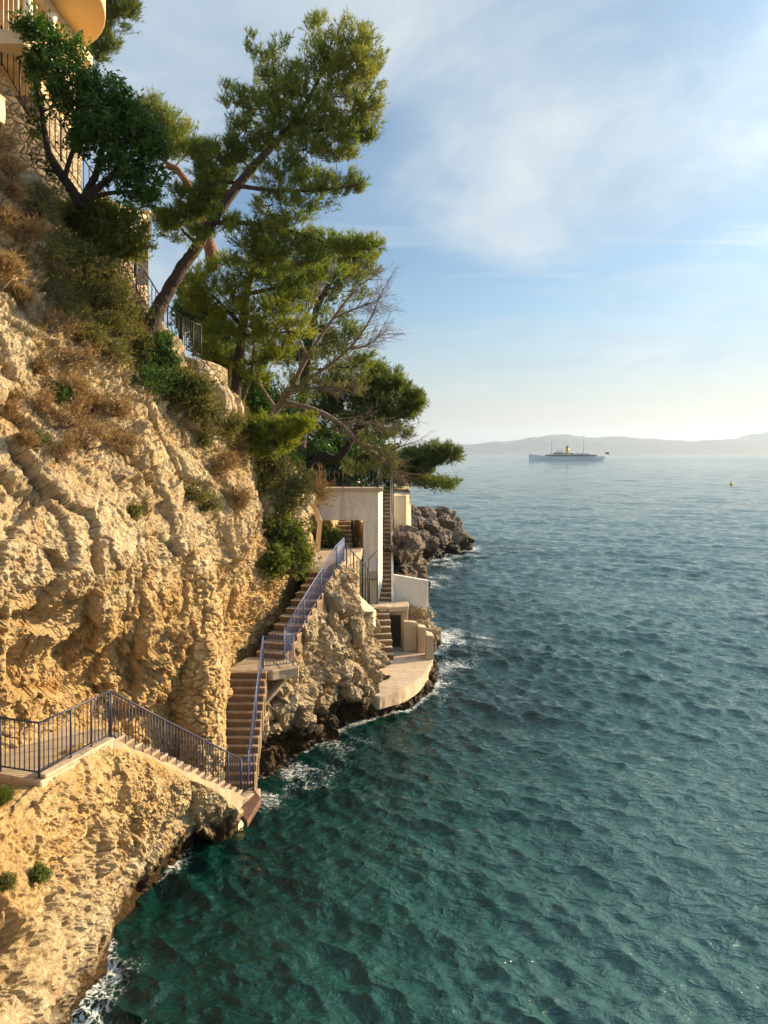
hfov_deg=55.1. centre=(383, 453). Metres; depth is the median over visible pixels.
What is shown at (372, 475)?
understory bush
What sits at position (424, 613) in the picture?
boulder
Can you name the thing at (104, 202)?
leafy shrub
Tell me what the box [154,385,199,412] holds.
scrub bush
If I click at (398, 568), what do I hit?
boulder
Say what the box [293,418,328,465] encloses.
understory bush
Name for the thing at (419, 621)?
boulder
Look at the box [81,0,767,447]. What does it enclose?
sky
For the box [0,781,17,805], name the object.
plant
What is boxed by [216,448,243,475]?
dry shrub
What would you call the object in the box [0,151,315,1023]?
cliff
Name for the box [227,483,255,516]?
dry shrub
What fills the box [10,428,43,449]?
dry shrub
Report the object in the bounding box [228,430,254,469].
dry shrub
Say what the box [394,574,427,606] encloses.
white wall
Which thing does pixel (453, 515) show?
boulder
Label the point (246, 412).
ground cover
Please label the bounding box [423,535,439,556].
boulder
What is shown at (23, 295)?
grass tussock
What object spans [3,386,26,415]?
dry shrub
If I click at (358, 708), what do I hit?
boulder
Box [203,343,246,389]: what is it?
green bush
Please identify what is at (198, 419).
scrub bush
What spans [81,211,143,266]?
leafy shrub
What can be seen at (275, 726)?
boulder
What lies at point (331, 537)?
green bush
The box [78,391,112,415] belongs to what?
dry shrub
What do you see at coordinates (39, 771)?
iron railing
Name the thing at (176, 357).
dark bush
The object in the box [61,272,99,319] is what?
olive shrub
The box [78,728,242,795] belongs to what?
stone steps
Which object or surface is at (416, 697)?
boulder
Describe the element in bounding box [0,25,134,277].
iron railing
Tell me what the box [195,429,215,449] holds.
scrub bush
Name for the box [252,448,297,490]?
olive bush
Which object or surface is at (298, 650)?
boulder
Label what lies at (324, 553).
walkway
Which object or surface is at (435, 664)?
boulder
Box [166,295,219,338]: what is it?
understory bush
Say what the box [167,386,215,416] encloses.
scrub bush
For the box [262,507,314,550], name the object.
green bush
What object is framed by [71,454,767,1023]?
sea
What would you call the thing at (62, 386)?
dark bush
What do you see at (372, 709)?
boulder
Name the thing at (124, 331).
olive shrub
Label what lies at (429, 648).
concrete block
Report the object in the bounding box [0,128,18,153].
grass tussock
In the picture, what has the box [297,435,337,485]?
understory bush
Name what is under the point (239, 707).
concrete steps
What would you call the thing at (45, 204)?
olive shrub
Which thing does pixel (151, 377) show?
dark bush
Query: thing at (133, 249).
leafy shrub
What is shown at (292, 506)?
olive bush
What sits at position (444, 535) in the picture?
boulder
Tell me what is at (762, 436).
mountain
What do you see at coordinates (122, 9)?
pine tree
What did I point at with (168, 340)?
dark bush
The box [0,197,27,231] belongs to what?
grass tussock
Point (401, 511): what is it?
retaining wall
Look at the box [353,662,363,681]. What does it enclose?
boulder
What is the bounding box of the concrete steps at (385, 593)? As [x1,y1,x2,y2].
[379,486,390,601]
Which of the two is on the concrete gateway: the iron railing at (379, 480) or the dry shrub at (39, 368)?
the iron railing at (379, 480)
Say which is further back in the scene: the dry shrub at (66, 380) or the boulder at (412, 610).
the boulder at (412, 610)
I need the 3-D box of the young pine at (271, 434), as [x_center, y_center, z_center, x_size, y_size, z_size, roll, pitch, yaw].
[-3.952,-0.615,24.987,3.798,2.088,2.118,0,0,0]
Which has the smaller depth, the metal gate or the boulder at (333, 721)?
the boulder at (333, 721)
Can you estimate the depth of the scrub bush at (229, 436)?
22.72 m
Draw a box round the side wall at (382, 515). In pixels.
[382,492,382,539]
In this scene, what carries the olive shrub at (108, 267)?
on the cliff
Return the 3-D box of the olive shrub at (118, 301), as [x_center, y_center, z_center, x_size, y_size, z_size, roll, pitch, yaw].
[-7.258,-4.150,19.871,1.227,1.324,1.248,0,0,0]
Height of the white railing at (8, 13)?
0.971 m
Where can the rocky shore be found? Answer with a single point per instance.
(412, 560)
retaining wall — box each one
[304,559,360,594]
[393,485,410,527]
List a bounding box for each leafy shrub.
[52,190,100,228]
[62,190,122,224]
[64,214,107,263]
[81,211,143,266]
[83,195,159,254]
[101,224,160,267]
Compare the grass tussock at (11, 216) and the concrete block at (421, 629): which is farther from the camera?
the concrete block at (421, 629)
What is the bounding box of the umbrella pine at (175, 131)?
[128,82,219,269]
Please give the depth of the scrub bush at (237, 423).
22.50 m
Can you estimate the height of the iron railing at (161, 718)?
4.460 m
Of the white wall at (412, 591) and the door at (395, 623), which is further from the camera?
the white wall at (412, 591)
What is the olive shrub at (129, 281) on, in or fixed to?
on the cliff
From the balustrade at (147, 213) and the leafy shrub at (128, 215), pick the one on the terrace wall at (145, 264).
the balustrade at (147, 213)
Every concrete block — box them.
[403,620,416,651]
[417,624,425,652]
[425,631,433,659]
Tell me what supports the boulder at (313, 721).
on the rock outcrop
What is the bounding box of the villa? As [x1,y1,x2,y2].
[0,0,105,192]
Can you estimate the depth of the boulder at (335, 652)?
28.12 m
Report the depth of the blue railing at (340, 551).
31.18 m
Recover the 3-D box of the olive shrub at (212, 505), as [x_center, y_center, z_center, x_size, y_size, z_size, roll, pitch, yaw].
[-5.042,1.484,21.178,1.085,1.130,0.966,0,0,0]
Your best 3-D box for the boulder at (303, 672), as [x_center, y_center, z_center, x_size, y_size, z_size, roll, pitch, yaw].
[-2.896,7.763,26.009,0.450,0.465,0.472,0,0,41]
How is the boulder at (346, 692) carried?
on the rock outcrop
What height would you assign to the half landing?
0.368 m
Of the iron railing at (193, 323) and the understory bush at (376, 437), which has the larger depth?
the understory bush at (376, 437)
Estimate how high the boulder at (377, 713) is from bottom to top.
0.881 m
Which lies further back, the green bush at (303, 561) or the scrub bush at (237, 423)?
the green bush at (303, 561)
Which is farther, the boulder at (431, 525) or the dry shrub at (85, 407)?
the boulder at (431, 525)
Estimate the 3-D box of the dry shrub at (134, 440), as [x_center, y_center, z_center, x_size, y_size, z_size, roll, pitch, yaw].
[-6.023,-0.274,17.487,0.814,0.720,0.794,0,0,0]
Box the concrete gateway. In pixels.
[312,487,382,601]
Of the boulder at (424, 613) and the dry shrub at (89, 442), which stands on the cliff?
the dry shrub at (89, 442)
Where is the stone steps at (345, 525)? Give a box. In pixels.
[337,520,352,547]
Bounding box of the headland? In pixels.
[398,434,767,453]
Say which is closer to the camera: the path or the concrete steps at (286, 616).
the path
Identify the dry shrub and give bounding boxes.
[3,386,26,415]
[7,210,52,250]
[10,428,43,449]
[21,380,61,421]
[29,348,59,381]
[34,297,88,341]
[37,367,92,409]
[42,398,103,441]
[46,335,107,377]
[46,427,87,463]
[60,396,98,419]
[60,410,124,458]
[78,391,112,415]
[92,421,136,454]
[96,391,136,421]
[118,427,147,455]
[208,451,241,490]
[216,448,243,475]
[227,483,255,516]
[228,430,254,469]
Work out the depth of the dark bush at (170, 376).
20.29 m
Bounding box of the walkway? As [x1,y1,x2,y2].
[305,547,362,574]
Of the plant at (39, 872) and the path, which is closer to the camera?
the plant at (39, 872)
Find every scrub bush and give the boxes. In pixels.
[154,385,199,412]
[165,362,203,394]
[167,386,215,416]
[170,360,193,394]
[177,363,227,395]
[181,408,214,424]
[187,373,220,408]
[188,390,229,417]
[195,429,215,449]
[200,394,232,435]
[215,422,237,450]
[220,409,249,437]
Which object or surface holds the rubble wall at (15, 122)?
on the cliff
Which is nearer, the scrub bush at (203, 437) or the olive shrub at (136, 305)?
the olive shrub at (136, 305)
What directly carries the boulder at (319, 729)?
on the rock outcrop
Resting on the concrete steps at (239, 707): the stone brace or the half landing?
the stone brace
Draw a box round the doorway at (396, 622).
[389,611,407,647]
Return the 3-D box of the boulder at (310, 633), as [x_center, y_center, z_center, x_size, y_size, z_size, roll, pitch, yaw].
[-2.749,6.506,26.818,0.740,0.812,0.927,0,0,0]
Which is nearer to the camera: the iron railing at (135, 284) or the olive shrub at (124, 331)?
the olive shrub at (124, 331)
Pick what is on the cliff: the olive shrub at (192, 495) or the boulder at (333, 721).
the olive shrub at (192, 495)
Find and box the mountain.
[734,432,767,440]
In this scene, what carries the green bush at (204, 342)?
on the cliff
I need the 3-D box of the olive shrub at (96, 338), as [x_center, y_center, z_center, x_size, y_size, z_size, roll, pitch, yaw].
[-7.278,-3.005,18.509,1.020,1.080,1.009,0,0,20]
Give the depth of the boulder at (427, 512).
79.58 m
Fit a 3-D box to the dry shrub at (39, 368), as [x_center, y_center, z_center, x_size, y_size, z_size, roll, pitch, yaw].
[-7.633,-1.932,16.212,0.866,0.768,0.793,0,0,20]
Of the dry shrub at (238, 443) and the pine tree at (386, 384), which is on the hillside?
the pine tree at (386, 384)
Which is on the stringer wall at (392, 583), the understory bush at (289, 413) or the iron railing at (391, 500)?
the iron railing at (391, 500)
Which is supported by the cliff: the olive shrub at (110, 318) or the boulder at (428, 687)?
the olive shrub at (110, 318)
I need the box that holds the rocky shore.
[332,479,461,590]
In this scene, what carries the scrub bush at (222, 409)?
on the cliff
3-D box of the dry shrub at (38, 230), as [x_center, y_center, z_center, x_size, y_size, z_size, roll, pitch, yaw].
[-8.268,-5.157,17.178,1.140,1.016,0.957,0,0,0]
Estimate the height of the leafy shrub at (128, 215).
1.652 m
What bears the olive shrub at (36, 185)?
on the cliff
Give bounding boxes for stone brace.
[266,679,284,704]
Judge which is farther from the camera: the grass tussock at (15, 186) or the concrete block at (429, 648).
the concrete block at (429, 648)
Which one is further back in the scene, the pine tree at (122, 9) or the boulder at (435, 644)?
the boulder at (435, 644)
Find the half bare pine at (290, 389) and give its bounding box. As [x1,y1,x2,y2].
[245,250,445,501]
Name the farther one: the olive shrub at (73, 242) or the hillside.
the hillside
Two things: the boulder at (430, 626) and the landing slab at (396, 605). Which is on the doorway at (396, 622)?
the landing slab at (396, 605)
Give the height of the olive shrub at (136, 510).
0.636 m
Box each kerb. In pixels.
[36,737,113,777]
[113,740,243,807]
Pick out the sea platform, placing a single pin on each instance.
(408, 671)
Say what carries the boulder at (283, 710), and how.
on the rock outcrop
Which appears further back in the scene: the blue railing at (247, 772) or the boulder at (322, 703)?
the boulder at (322, 703)
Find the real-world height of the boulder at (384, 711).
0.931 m
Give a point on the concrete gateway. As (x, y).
(364, 504)
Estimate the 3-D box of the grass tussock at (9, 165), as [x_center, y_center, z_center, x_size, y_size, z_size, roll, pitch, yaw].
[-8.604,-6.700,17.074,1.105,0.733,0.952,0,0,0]
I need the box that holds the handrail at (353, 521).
[352,520,354,545]
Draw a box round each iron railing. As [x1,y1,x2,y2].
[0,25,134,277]
[0,690,109,777]
[105,217,163,321]
[110,690,240,791]
[167,305,201,357]
[310,469,377,487]
[346,545,368,603]
[378,469,381,487]
[391,474,391,521]
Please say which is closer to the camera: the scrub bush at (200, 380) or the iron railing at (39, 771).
the iron railing at (39, 771)
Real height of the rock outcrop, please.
8.231 m
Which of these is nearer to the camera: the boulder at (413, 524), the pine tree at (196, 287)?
the pine tree at (196, 287)
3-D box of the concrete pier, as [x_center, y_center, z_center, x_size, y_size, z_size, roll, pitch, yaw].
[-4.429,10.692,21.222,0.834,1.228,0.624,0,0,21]
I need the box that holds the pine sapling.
[226,321,275,401]
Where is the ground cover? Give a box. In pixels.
[0,175,319,523]
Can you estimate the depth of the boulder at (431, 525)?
77.22 m
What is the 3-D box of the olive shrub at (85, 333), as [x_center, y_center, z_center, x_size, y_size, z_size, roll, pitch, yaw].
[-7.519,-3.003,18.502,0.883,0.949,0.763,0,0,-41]
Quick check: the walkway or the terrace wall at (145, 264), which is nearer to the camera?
the terrace wall at (145, 264)
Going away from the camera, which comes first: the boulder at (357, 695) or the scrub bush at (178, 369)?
the scrub bush at (178, 369)
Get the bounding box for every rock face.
[310,492,338,547]
[351,520,362,559]
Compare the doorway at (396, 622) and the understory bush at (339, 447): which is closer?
the doorway at (396, 622)
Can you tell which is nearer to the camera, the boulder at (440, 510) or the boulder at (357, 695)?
the boulder at (357, 695)
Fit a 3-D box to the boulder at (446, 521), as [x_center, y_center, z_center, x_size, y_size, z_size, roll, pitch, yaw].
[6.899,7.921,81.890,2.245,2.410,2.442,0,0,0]
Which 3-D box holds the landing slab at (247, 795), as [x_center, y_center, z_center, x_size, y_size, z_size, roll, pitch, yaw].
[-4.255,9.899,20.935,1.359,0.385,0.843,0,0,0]
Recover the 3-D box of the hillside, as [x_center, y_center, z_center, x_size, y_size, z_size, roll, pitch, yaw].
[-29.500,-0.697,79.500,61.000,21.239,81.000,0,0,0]
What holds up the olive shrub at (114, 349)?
on the cliff
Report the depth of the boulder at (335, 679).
27.52 m
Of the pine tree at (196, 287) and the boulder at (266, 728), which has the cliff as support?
the pine tree at (196, 287)
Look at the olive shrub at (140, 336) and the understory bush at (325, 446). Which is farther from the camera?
the understory bush at (325, 446)
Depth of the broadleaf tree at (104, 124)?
19.03 m
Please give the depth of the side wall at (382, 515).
40.40 m
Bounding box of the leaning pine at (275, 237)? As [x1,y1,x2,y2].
[143,6,391,339]
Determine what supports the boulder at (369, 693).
on the rock outcrop
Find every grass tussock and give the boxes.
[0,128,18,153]
[0,149,37,178]
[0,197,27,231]
[0,247,36,286]
[1,170,37,203]
[7,281,39,307]
[66,372,98,402]
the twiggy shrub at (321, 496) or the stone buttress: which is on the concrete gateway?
the twiggy shrub at (321, 496)
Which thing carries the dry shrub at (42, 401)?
on the cliff
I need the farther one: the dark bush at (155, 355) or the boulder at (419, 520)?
the boulder at (419, 520)
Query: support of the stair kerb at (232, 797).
attached to the stone steps at (130, 743)
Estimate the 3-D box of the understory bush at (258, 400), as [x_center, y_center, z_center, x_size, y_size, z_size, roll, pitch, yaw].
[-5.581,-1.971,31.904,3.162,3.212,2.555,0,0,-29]
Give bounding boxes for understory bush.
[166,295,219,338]
[177,313,235,359]
[241,377,291,417]
[242,363,277,403]
[263,384,310,439]
[285,445,309,468]
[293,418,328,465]
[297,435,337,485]
[301,441,349,486]
[310,420,375,455]
[315,443,373,486]
[337,425,385,457]
[351,438,400,490]
[370,440,412,480]
[383,468,418,487]
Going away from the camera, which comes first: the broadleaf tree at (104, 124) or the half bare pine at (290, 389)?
the broadleaf tree at (104, 124)
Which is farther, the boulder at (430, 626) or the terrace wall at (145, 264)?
the boulder at (430, 626)
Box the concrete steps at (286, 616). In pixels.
[256,569,339,659]
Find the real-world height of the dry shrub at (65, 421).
1.194 m
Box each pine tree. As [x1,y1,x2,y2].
[80,0,146,68]
[174,247,357,399]
[233,226,385,449]
[296,353,430,475]
[385,436,466,494]
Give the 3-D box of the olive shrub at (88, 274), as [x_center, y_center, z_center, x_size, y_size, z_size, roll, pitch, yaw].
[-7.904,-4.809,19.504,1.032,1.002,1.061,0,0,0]
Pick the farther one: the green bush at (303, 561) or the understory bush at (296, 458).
the understory bush at (296, 458)
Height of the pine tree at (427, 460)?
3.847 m
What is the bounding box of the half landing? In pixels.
[229,657,298,680]
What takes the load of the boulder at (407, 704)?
in the sea
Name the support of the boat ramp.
attached to the landing slab at (247, 795)
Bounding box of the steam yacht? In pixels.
[529,439,608,460]
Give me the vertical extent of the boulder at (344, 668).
0.842 m
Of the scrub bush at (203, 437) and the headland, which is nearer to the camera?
the scrub bush at (203, 437)
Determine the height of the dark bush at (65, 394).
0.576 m
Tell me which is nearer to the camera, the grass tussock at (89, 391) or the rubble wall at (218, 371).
the grass tussock at (89, 391)
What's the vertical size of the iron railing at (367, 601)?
3.331 m
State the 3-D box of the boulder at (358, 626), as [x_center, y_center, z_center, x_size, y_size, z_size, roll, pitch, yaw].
[-1.094,7.132,29.558,0.761,1.227,1.083,0,0,0]
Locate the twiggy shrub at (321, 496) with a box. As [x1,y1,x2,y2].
[306,461,337,517]
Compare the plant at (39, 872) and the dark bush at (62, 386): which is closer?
the plant at (39, 872)
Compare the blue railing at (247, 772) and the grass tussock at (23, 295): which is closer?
the grass tussock at (23, 295)
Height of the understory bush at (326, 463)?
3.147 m
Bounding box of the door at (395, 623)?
[389,615,400,646]
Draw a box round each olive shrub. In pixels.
[23,179,58,207]
[24,177,69,228]
[30,232,79,272]
[30,428,55,449]
[31,262,83,317]
[53,221,95,275]
[57,298,94,329]
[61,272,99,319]
[68,255,105,289]
[69,319,100,345]
[72,317,120,350]
[73,235,111,273]
[84,271,127,308]
[89,307,126,339]
[90,273,136,321]
[93,334,135,371]
[94,250,128,283]
[108,266,137,297]
[109,300,150,349]
[114,286,160,325]
[125,328,163,365]
[127,322,148,350]
[127,499,146,523]
[183,479,211,505]
[198,486,225,518]
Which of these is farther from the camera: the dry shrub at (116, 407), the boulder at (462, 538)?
the boulder at (462, 538)
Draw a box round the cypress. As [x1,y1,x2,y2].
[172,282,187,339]
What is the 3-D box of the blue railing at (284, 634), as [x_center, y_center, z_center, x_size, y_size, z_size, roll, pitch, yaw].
[-3.615,6.445,24.293,1.029,1.070,0.890,0,0,-28]
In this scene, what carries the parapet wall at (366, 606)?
on the rock outcrop
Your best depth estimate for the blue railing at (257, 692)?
22.65 m
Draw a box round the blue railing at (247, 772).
[241,753,253,792]
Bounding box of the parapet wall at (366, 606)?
[358,594,375,626]
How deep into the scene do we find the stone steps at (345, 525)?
38.48 m
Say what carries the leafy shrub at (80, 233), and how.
on the cliff
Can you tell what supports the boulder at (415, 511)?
on the rocky shore
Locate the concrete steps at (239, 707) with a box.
[224,670,267,789]
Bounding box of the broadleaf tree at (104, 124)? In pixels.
[5,0,180,218]
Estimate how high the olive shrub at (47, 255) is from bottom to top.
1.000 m
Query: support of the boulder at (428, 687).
in the sea
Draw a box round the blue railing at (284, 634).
[263,628,293,668]
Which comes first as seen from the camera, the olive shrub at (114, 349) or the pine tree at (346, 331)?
the olive shrub at (114, 349)
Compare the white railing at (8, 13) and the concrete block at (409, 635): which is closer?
the white railing at (8, 13)
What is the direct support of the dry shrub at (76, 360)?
on the cliff
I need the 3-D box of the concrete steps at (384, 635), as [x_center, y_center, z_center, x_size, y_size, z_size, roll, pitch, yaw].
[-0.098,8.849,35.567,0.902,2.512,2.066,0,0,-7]
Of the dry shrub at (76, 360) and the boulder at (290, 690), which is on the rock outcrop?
the boulder at (290, 690)
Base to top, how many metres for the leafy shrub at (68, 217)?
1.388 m
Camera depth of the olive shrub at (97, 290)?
19.58 m
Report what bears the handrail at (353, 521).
on the stone steps at (345, 525)
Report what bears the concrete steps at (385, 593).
on the rocky shore
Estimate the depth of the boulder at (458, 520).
83.60 m
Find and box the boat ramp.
[241,790,260,826]
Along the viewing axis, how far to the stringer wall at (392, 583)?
39.38 m
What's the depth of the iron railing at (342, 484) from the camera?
37.49 m
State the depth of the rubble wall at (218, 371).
22.14 m
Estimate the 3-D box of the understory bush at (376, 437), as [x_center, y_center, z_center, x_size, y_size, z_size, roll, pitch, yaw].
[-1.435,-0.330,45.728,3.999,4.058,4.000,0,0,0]
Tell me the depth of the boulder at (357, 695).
28.38 m
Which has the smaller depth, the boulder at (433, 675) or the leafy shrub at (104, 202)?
the leafy shrub at (104, 202)
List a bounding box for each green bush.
[189,335,232,360]
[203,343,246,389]
[255,539,300,580]
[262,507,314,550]
[270,535,321,587]
[313,523,347,547]
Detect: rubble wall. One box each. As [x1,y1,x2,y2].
[1,71,146,308]
[182,356,227,449]
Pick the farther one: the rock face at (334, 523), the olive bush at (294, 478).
the rock face at (334, 523)
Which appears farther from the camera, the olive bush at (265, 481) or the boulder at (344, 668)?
the boulder at (344, 668)
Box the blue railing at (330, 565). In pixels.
[284,544,336,651]
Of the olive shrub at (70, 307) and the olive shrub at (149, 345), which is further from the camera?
the olive shrub at (149, 345)
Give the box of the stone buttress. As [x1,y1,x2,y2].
[169,551,226,779]
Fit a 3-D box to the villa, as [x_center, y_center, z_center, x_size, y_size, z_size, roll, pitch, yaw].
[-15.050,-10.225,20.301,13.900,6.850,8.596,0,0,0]
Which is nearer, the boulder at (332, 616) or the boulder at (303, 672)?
the boulder at (303, 672)
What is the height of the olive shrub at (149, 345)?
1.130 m
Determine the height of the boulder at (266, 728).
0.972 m
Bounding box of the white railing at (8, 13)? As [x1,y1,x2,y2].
[0,0,18,29]
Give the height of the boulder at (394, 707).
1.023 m
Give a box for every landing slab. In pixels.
[242,788,260,804]
[369,600,408,611]
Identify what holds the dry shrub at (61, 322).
on the cliff
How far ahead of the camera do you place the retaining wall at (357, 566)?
35.67 m
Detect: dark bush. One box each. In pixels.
[45,377,70,401]
[50,384,76,408]
[131,361,174,400]
[135,332,178,370]
[136,357,182,396]
[152,326,179,352]
[153,344,190,371]
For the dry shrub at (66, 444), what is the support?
on the cliff
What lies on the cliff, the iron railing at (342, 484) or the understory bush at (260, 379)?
the understory bush at (260, 379)
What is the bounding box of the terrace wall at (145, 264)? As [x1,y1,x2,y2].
[124,239,148,308]
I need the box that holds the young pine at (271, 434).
[231,406,321,460]
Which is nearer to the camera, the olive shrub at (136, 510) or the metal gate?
the olive shrub at (136, 510)
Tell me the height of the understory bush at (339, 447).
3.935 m
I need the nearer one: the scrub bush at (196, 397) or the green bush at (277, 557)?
the scrub bush at (196, 397)
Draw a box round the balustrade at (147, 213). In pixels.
[95,198,153,240]
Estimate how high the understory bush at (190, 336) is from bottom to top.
2.412 m
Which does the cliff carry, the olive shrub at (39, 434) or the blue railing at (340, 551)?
the olive shrub at (39, 434)
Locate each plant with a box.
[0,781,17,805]
[0,867,19,893]
[27,859,54,892]
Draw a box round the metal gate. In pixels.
[365,551,377,603]
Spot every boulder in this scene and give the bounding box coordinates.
[262,712,269,739]
[269,721,282,732]
[270,694,298,723]
[286,683,293,694]
[295,643,302,656]
[299,667,308,678]
[300,712,316,725]
[303,620,318,642]
[307,724,323,737]
[308,686,318,697]
[313,693,332,713]
[321,625,344,665]
[324,673,340,686]
[326,604,338,625]
[327,714,338,727]
[333,658,353,678]
[339,686,353,698]
[345,685,362,701]
[348,616,365,646]
[350,702,370,714]
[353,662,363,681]
[358,685,375,703]
[366,703,376,714]
[371,710,380,716]
[380,707,388,715]
[389,704,400,709]
[396,564,400,572]
[397,698,412,708]
[408,604,419,617]
[408,617,425,623]
[411,505,420,515]
[411,515,423,530]
[411,519,417,529]
[412,688,423,702]
[414,606,433,619]
[417,506,436,517]
[417,529,429,542]
[421,620,435,635]
[422,515,439,533]
[422,680,433,695]
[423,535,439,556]
[429,666,438,685]
[430,526,452,550]
[433,626,441,647]
[433,639,436,652]
[433,658,438,670]
[435,506,452,517]
[437,513,456,529]
[450,510,455,517]
[450,524,474,550]
[454,517,462,527]
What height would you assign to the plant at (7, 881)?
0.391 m
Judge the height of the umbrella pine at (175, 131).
6.756 m
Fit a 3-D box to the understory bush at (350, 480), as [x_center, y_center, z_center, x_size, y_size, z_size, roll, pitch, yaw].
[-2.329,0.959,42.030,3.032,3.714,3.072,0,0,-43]
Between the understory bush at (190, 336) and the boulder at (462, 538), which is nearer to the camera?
the understory bush at (190, 336)
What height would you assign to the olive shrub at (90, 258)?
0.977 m
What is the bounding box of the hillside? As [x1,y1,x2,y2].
[307,486,401,566]
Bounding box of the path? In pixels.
[0,726,113,789]
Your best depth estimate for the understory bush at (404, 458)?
44.75 m
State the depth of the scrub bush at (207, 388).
20.73 m
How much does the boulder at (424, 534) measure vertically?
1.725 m
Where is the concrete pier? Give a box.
[234,820,242,830]
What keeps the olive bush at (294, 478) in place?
on the cliff
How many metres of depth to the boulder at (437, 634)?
37.93 m
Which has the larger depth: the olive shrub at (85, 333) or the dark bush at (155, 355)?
the dark bush at (155, 355)
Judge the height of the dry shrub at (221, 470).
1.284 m
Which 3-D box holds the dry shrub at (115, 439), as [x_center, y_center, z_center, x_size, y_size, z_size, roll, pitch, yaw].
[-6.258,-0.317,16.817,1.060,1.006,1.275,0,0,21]
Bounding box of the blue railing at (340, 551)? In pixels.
[337,537,343,568]
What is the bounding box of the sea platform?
[371,646,432,709]
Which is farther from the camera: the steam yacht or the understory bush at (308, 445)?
the steam yacht
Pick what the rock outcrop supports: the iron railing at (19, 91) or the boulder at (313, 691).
the boulder at (313, 691)
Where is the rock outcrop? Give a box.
[258,564,392,777]
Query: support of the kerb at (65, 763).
on the path
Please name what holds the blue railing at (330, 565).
on the concrete steps at (286, 616)
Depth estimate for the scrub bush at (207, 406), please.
21.09 m
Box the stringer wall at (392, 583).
[390,480,393,601]
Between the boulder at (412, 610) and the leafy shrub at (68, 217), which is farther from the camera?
the boulder at (412, 610)
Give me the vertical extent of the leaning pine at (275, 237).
9.747 m
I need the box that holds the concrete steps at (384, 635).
[372,606,393,659]
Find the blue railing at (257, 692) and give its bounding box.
[248,636,262,782]
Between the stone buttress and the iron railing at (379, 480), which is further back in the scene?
the iron railing at (379, 480)
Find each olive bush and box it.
[250,461,282,504]
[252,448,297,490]
[265,480,305,526]
[268,452,325,514]
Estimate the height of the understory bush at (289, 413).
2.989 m
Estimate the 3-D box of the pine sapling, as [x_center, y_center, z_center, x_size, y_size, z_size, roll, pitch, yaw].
[-4.786,-3.123,26.568,2.056,3.838,1.331,0,0,0]
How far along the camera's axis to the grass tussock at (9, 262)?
16.31 m
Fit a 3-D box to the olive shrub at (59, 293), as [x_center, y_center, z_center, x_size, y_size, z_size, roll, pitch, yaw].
[-8.067,-4.000,17.831,1.518,1.376,1.072,0,0,-25]
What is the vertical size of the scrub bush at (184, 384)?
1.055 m
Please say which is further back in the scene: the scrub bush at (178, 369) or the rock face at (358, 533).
the rock face at (358, 533)

